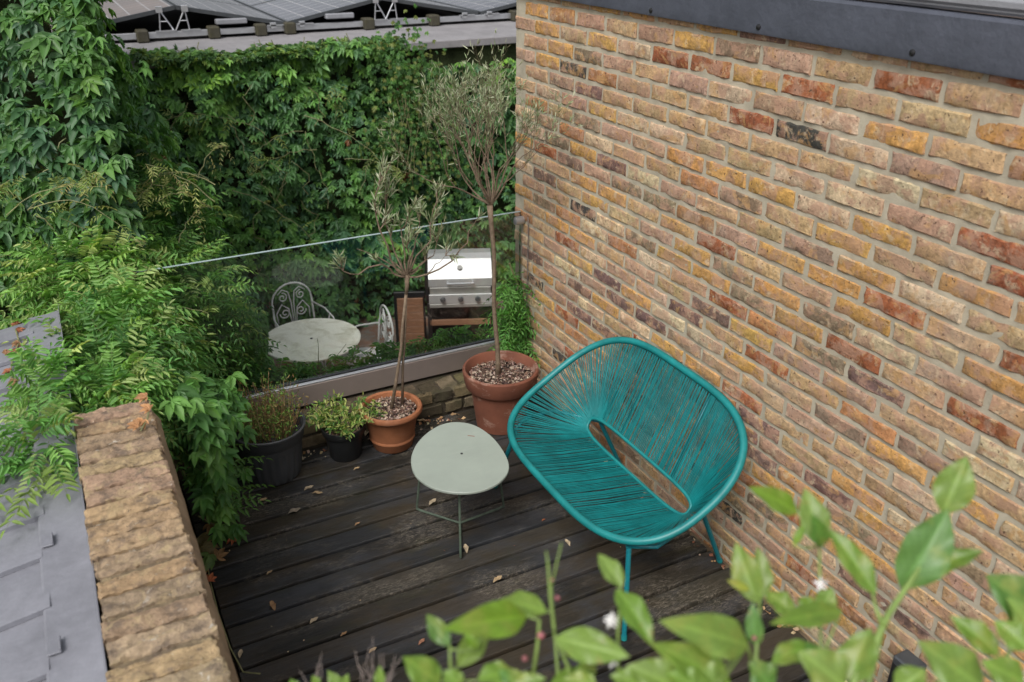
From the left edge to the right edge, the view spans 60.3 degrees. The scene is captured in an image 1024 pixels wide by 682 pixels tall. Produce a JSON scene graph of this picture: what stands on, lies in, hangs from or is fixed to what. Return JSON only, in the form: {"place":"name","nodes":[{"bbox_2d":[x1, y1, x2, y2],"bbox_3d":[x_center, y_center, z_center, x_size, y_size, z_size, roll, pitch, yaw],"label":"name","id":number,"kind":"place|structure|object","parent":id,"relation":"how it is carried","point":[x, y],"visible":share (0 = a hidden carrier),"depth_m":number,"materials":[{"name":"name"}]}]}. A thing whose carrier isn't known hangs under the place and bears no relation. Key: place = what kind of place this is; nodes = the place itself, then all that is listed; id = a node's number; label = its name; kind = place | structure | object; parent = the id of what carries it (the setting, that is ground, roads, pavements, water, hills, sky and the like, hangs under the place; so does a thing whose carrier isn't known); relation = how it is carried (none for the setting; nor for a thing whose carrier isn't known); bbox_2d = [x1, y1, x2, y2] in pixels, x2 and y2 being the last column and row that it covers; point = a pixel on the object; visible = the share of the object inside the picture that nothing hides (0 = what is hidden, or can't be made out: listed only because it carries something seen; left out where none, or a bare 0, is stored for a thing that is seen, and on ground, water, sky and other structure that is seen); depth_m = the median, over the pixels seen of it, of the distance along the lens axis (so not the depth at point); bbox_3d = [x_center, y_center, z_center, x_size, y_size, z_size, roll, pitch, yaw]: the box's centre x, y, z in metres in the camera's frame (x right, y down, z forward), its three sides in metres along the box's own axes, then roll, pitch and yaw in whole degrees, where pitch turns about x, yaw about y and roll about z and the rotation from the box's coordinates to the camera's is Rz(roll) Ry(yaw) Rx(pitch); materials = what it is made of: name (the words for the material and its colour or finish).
{"place":"outdoors","nodes":[
{"label":"outdoors","id":0,"kind":"place"},
{"bbox_2d":[205,298,511,382],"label":"patio","id":1,"kind":"structure","parent":0,"point":[369,334],"depth_m":9.01,"materials":[{"name":"grey stone"}]},
{"bbox_2d":[271,282,334,370],"bbox_3d":[-1.883,-0.048,7.975,0.506,0.902,0.468,-17,31,-30],"label":"garden chair","id":2,"kind":"object","parent":1,"relation":"on","point":[296,313],"visible":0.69,"depth_m":8.01,"materials":[{"name":"white metal"}]},
{"bbox_2d":[268,318,360,372],"bbox_3d":[-1.660,0.304,7.461,0.806,0.731,0.806,-13,29,-24],"label":"bistro table","id":3,"kind":"object","parent":1,"relation":"on","point":[298,338],"visible":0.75,"depth_m":7.30,"materials":[{"name":"beige paint"}]},
{"bbox_2d":[340,304,393,367],"bbox_3d":[-1.264,0.146,7.584,0.468,0.902,0.506,-11,28,-22],"label":"garden chair","id":4,"kind":"object","parent":1,"relation":"on","point":[386,323],"visible":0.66,"depth_m":7.57,"materials":[{"name":"white metal"}]},
{"bbox_2d":[393,248,493,345],"bbox_3d":[-0.665,-0.437,8.747,0.985,0.916,0.532,-2,26,-4],"label":"barbecue","id":5,"kind":"object","parent":1,"relation":"on","point":[453,294],"visible":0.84,"depth_m":8.53,"materials":[{"name":"silver metal"}]},
{"bbox_2d":[181,490,802,681],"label":"deck base","id":6,"kind":"object","parent":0,"point":[217,603],"depth_m":3.64,"materials":[{"name":"black wood"}]},
{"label":"ground","id":7,"kind":"structure","parent":0,"visible":0},
{"bbox_2d":[0,0,75,323],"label":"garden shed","id":8,"kind":"structure","parent":7,"relation":"on","point":[56,138],"depth_m":4.57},
{"bbox_2d":[0,0,280,387],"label":"climbing creeper","id":9,"kind":"object","parent":8,"relation":"attached to","point":[84,83],"visible":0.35,"depth_m":4.06,"materials":[{"name":"green plant"}]},
{"bbox_2d":[0,306,110,681],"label":"lead roof","id":10,"kind":"structure","parent":7,"relation":"on","point":[51,613],"depth_m":2.21,"materials":[{"name":"grey metal"}]},
{"bbox_2d":[2,320,25,387],"bbox_3d":[-1.865,0.052,3.301,0.075,0.072,0.528,-10,28,-20],"label":"rusty vine","id":11,"kind":"object","parent":10,"relation":"on","point":[16,343],"visible":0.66,"depth_m":3.37,"materials":[{"name":"brown plant"}]},
{"bbox_2d":[0,336,116,539],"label":"wisteria","id":12,"kind":"object","parent":10,"relation":"on","point":[57,413],"visible":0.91,"depth_m":2.67,"materials":[{"name":"green plant"}]},
{"bbox_2d":[74,400,238,681],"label":"parapet wall","id":13,"kind":"structure","parent":7,"relation":"on","point":[161,620],"depth_m":2.17,"materials":[{"name":"brick"}]},
{"bbox_2d":[0,158,286,485],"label":"wisteria bush","id":14,"kind":"object","parent":13,"relation":"on","point":[142,341],"visible":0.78,"depth_m":3.86,"materials":[{"name":"green plant"}]},
{"bbox_2d":[0,85,412,256],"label":"wisteria tendrils","id":15,"kind":"object","parent":14,"relation":"attached to","point":[95,174],"visible":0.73,"depth_m":4.26,"materials":[{"name":"green plant"}]},
{"bbox_2d":[127,371,274,673],"bbox_3d":[-1.181,0.437,3.573,0.384,1.160,1.492,-7,27,-15],"label":"creeper plant","id":16,"kind":"object","parent":13,"relation":"hanging from","point":[223,404],"visible":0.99,"depth_m":3.43,"materials":[{"name":"green plant"}]},
{"bbox_2d":[69,20,515,326],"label":"neighbour building","id":17,"kind":"structure","parent":7,"relation":"on","point":[452,38],"depth_m":8.69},
{"bbox_2d":[69,32,515,331],"bbox_3d":[-1.403,-1.450,8.663,5.157,2.989,0.595,-13,29,-24],"label":"climbing creeper","id":18,"kind":"object","parent":17,"relation":"attached to","point":[194,64],"visible":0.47,"depth_m":8.29,"materials":[{"name":"green plant"}]},
{"bbox_2d":[350,3,484,238],"bbox_3d":[-0.878,-1.967,8.356,1.373,2.482,0.464,-13,29,-24],"label":"trailing vine","id":19,"kind":"object","parent":18,"relation":"hanging from","point":[407,117],"visible":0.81,"depth_m":8.21,"materials":[{"name":"green plant"}]},
{"bbox_2d":[103,0,516,42],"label":"mounting rail","id":20,"kind":"object","parent":17,"relation":"on","point":[141,29],"visible":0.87,"depth_m":9.54,"materials":[{"name":"metal"}]},
{"bbox_2d":[50,0,174,31],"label":"solar panel","id":21,"kind":"object","parent":20,"relation":"on","point":[124,10],"visible":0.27,"depth_m":8.67,"materials":[{"name":"glass"}]},
{"bbox_2d":[155,6,175,31],"bbox_3d":[-3.321,-3.071,8.410,0.180,0.232,0.040,-13,29,-24],"label":"support bracket","id":22,"kind":"object","parent":20,"relation":"attached to","point":[158,9],"visible":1,"depth_m":8.41,"materials":[{"name":"metal"}]},
{"bbox_2d":[175,5,200,30],"bbox_3d":[-3.139,-3.112,8.495,0.235,0.232,0.040,-13,29,-24],"label":"support bracket","id":23,"kind":"object","parent":20,"relation":"attached to","point":[184,8],"visible":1,"depth_m":8.48,"materials":[{"name":"metal"}]},
{"bbox_2d":[165,0,283,23],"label":"solar panel","id":24,"kind":"object","parent":20,"relation":"on","point":[210,7],"visible":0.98,"depth_m":8.98,"materials":[{"name":"glass"}]},
{"bbox_2d":[211,0,245,5],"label":"solar panel","id":25,"kind":"object","parent":20,"relation":"on","point":[231,2],"visible":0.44,"depth_m":10.45,"materials":[{"name":"glass"}]},
{"bbox_2d":[214,18,246,24],"bbox_3d":[-2.777,-3.162,8.715,0.300,0.050,0.100,-13,29,-24],"label":"ballast bar","id":26,"kind":"object","parent":20,"relation":"on","point":[220,21],"visible":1,"depth_m":8.68,"materials":[{"name":"white metal"}]},
{"bbox_2d":[234,0,271,6],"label":"solar panel","id":27,"kind":"object","parent":20,"relation":"on","point":[249,3],"visible":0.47,"depth_m":10.56,"materials":[{"name":"glass"}]},
{"bbox_2d":[267,22,283,28],"bbox_3d":[-2.380,-3.183,8.896,0.180,0.060,0.040,-13,29,-24],"label":"support bracket","id":28,"kind":"object","parent":20,"relation":"attached to","point":[272,25],"visible":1,"depth_m":8.87,"materials":[{"name":"metal"}]},
{"bbox_2d":[296,21,313,26],"bbox_3d":[-2.119,-3.242,9.017,0.180,0.060,0.040,-13,29,-24],"label":"support bracket","id":29,"kind":"object","parent":20,"relation":"attached to","point":[301,23],"visible":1,"depth_m":8.99,"materials":[{"name":"metal"}]},
{"bbox_2d":[250,0,381,22],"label":"solar panel","id":30,"kind":"object","parent":20,"relation":"on","point":[296,11],"visible":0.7,"depth_m":9.43,"materials":[{"name":"glass"}]},
{"bbox_2d":[324,12,353,18],"bbox_3d":[-1.798,-3.383,9.169,0.300,0.050,0.100,-13,29,-24],"label":"ballast bar","id":31,"kind":"object","parent":20,"relation":"on","point":[339,15],"visible":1,"depth_m":9.13,"materials":[{"name":"white metal"}]},
{"bbox_2d":[372,0,387,20],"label":"support bracket","id":32,"kind":"object","parent":20,"relation":"attached to","point":[376,2],"visible":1,"depth_m":9.30,"materials":[{"name":"metal"}]},
{"bbox_2d":[386,0,406,19],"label":"support bracket","id":33,"kind":"object","parent":20,"relation":"attached to","point":[394,1],"visible":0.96,"depth_m":9.37,"materials":[{"name":"metal"}]},
{"bbox_2d":[383,0,477,14],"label":"solar panel","id":34,"kind":"object","parent":20,"relation":"on","point":[430,4],"visible":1,"depth_m":9.69,"materials":[{"name":"glass"}]},
{"bbox_2d":[459,12,474,17],"bbox_3d":[-0.499,-3.607,9.767,0.180,0.060,0.040,-13,29,-24],"label":"support bracket","id":35,"kind":"object","parent":20,"relation":"attached to","point":[464,15],"visible":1,"depth_m":9.74,"materials":[{"name":"metal"}]},
{"bbox_2d":[429,0,516,14],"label":"solar panel","id":36,"kind":"object","parent":20,"relation":"on","point":[481,7],"visible":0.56,"depth_m":10.20,"materials":[{"name":"glass"}]},
{"bbox_2d":[484,11,499,16],"bbox_3d":[-0.228,-3.668,9.892,0.180,0.060,0.040,-13,29,-24],"label":"support bracket","id":37,"kind":"object","parent":20,"relation":"attached to","point":[489,13],"visible":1,"depth_m":9.86,"materials":[{"name":"metal"}]},
{"bbox_2d":[170,369,536,489],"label":"brick wall","id":38,"kind":"structure","parent":7,"relation":"on","point":[443,394],"depth_m":4.87,"materials":[{"name":"brown brick"}]},
{"bbox_2d":[134,211,520,410],"bbox_3d":[-0.924,-0.105,4.601,2.188,0.876,0.070,-13,29,-24],"label":"glass balustrade","id":39,"kind":"object","parent":38,"relation":"on","point":[382,374],"visible":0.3,"depth_m":4.80,"materials":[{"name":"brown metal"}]},
{"bbox_2d":[183,309,493,392],"bbox_3d":[-0.990,0.076,5.085,2.037,0.867,0.770,-13,29,-24],"label":"wisteria hedge","id":40,"kind":"object","parent":38,"relation":"attached to","point":[411,349],"visible":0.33,"depth_m":4.96,"materials":[{"name":"green plant"}]},
{"bbox_2d":[478,263,540,367],"bbox_3d":[0.006,-0.085,5.054,0.430,0.745,0.464,-13,29,-24],"label":"wisteria","id":41,"kind":"object","parent":38,"relation":"on","point":[514,303],"visible":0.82,"depth_m":4.98,"materials":[{"name":"green plant"}]},
{"bbox_2d":[514,0,1023,681],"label":"brick wall","id":42,"kind":"structure","parent":7,"relation":"on","point":[804,258],"depth_m":3.09,"materials":[{"name":"brown brick"}]},
{"bbox_2d":[513,216,528,340],"bbox_3d":[0.048,-0.341,4.994,0.054,0.771,0.107,-13,29,-24],"label":"wall clamp","id":43,"kind":"object","parent":42,"relation":"attached to","point":[518,220],"depth_m":4.85,"materials":[{"name":"metal"}]},
{"bbox_2d":[563,0,1023,79],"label":"flat roof","id":44,"kind":"structure","parent":42,"relation":"on","point":[944,33],"depth_m":2.52,"materials":[{"name":"grey metal"}]},
{"bbox_2d":[887,649,926,681],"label":"wall box","id":45,"kind":"object","parent":42,"relation":"attached to","point":[905,657],"visible":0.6,"depth_m":2.92,"materials":[{"name":"metal"}]},
{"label":"joists","id":46,"kind":"structure","parent":0,"visible":0},
{"bbox_2d":[182,393,848,681],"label":"deck","id":47,"kind":"structure","parent":46,"relation":"on","point":[394,567],"depth_m":3.74,"materials":[{"name":"brown wood"}]},
{"bbox_2d":[235,406,305,486],"bbox_3d":[-1.189,0.527,4.348,0.366,0.280,0.366,-13,29,-24],"label":"plant pot","id":48,"kind":"object","parent":47,"relation":"on","point":[283,465],"visible":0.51,"depth_m":4.24,"materials":[{"name":"grey plastic"}]},
{"bbox_2d":[235,368,308,443],"bbox_3d":[-1.206,0.360,4.260,0.435,0.312,0.428,-13,29,-24],"label":"withered plant","id":49,"kind":"object","parent":48,"relation":"in","point":[272,418],"visible":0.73,"depth_m":4.25,"materials":[{"name":"green plant"}]},
{"bbox_2d":[270,600,275,609],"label":"fallen leaf","id":50,"kind":"object","parent":47,"relation":"on","point":[272,604],"visible":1,"depth_m":3.55,"materials":[{"name":"brown plant"}]},
{"bbox_2d":[288,508,299,513],"bbox_3d":[-1.014,0.789,4.109,0.060,0.011,0.031,-13,29,-24],"label":"fallen leaf","id":51,"kind":"object","parent":47,"relation":"on","point":[294,510],"visible":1,"depth_m":4.11,"materials":[{"name":"brown plant"}]},
{"bbox_2d":[321,414,364,461],"bbox_3d":[-0.858,0.503,4.514,0.222,0.178,0.222,-13,29,-24],"label":"plant pot","id":52,"kind":"object","parent":47,"relation":"on","point":[342,449],"visible":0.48,"depth_m":4.45,"materials":[{"name":"black plastic"}]},
{"bbox_2d":[305,390,387,441],"bbox_3d":[-0.839,0.381,4.439,0.421,0.182,0.364,-13,29,-24],"label":"leafy plant","id":53,"kind":"object","parent":52,"relation":"on","point":[326,419],"visible":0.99,"depth_m":4.42,"materials":[{"name":"green plant"}]},
{"bbox_2d":[300,637,401,681],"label":"dry twigs","id":54,"kind":"object","parent":47,"relation":"on","point":[316,673],"visible":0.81,"depth_m":1.25,"materials":[{"name":"brown plant"}]},
{"bbox_2d":[359,390,422,453],"bbox_3d":[-0.627,0.434,4.593,0.330,0.232,0.330,-13,29,-24],"label":"terracotta pot","id":55,"kind":"object","parent":47,"relation":"on","point":[392,431],"visible":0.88,"depth_m":4.53,"materials":[{"name":"ceramic"}]},
{"bbox_2d":[328,150,486,409],"bbox_3d":[-0.503,-0.261,4.287,0.801,1.355,0.353,-13,29,-24],"label":"olive tree","id":56,"kind":"object","parent":55,"relation":"on","point":[406,275],"visible":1,"depth_m":4.20,"materials":[{"name":"green plant"}]},
{"bbox_2d":[411,422,508,557],"bbox_3d":[-0.228,0.674,3.903,0.416,0.408,0.551,-2,26,-5],"label":"side table","id":57,"kind":"object","parent":47,"relation":"on","point":[459,459],"visible":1,"depth_m":3.78,"materials":[{"name":"green paint"}]},
{"bbox_2d":[463,544,468,552],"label":"fallen leaf","id":58,"kind":"object","parent":47,"relation":"on","point":[465,547],"visible":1,"depth_m":3.87,"materials":[{"name":"beige plant"}]},
{"bbox_2d":[289,543,652,681],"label":"leafy shrub","id":59,"kind":"object","parent":47,"relation":"on","point":[588,648],"visible":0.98,"depth_m":0.97,"materials":[{"name":"green plant"}]},
{"bbox_2d":[493,576,501,582],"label":"fallen leaf","id":60,"kind":"object","parent":47,"relation":"on","point":[497,578],"visible":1,"depth_m":3.70,"materials":[{"name":"beige plant"}]},
{"bbox_2d":[462,350,538,434],"bbox_3d":[-0.061,0.293,4.755,0.406,0.345,0.406,-13,29,-24],"label":"terracotta pot","id":61,"kind":"object","parent":47,"relation":"on","point":[496,398],"visible":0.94,"depth_m":4.67,"materials":[{"name":"ceramic"}]},
{"bbox_2d":[377,29,581,374],"bbox_3d":[-0.153,-0.557,4.256,0.854,1.771,0.754,19,32,34],"label":"olive tree","id":62,"kind":"object","parent":61,"relation":"in","point":[493,108],"visible":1,"depth_m":4.09,"materials":[{"name":"green plant"}]},
{"bbox_2d":[229,412,847,681],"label":"leaf litter","id":63,"kind":"object","parent":47,"relation":"on","point":[711,554],"visible":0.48,"depth_m":4.55,"materials":[{"name":"brown plant"}]},
{"bbox_2d":[494,337,747,640],"bbox_3d":[0.438,0.524,3.800,0.691,0.788,1.203,-13,29,-24],"label":"loveseat","id":64,"kind":"object","parent":47,"relation":"on","point":[702,501],"visible":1,"depth_m":3.78,"materials":[{"name":"teal paint"}]},
{"bbox_2d":[627,456,1023,681],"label":"leafy shrub","id":65,"kind":"object","parent":47,"relation":"on","point":[928,553],"visible":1,"depth_m":1.00,"materials":[{"name":"green plant"}]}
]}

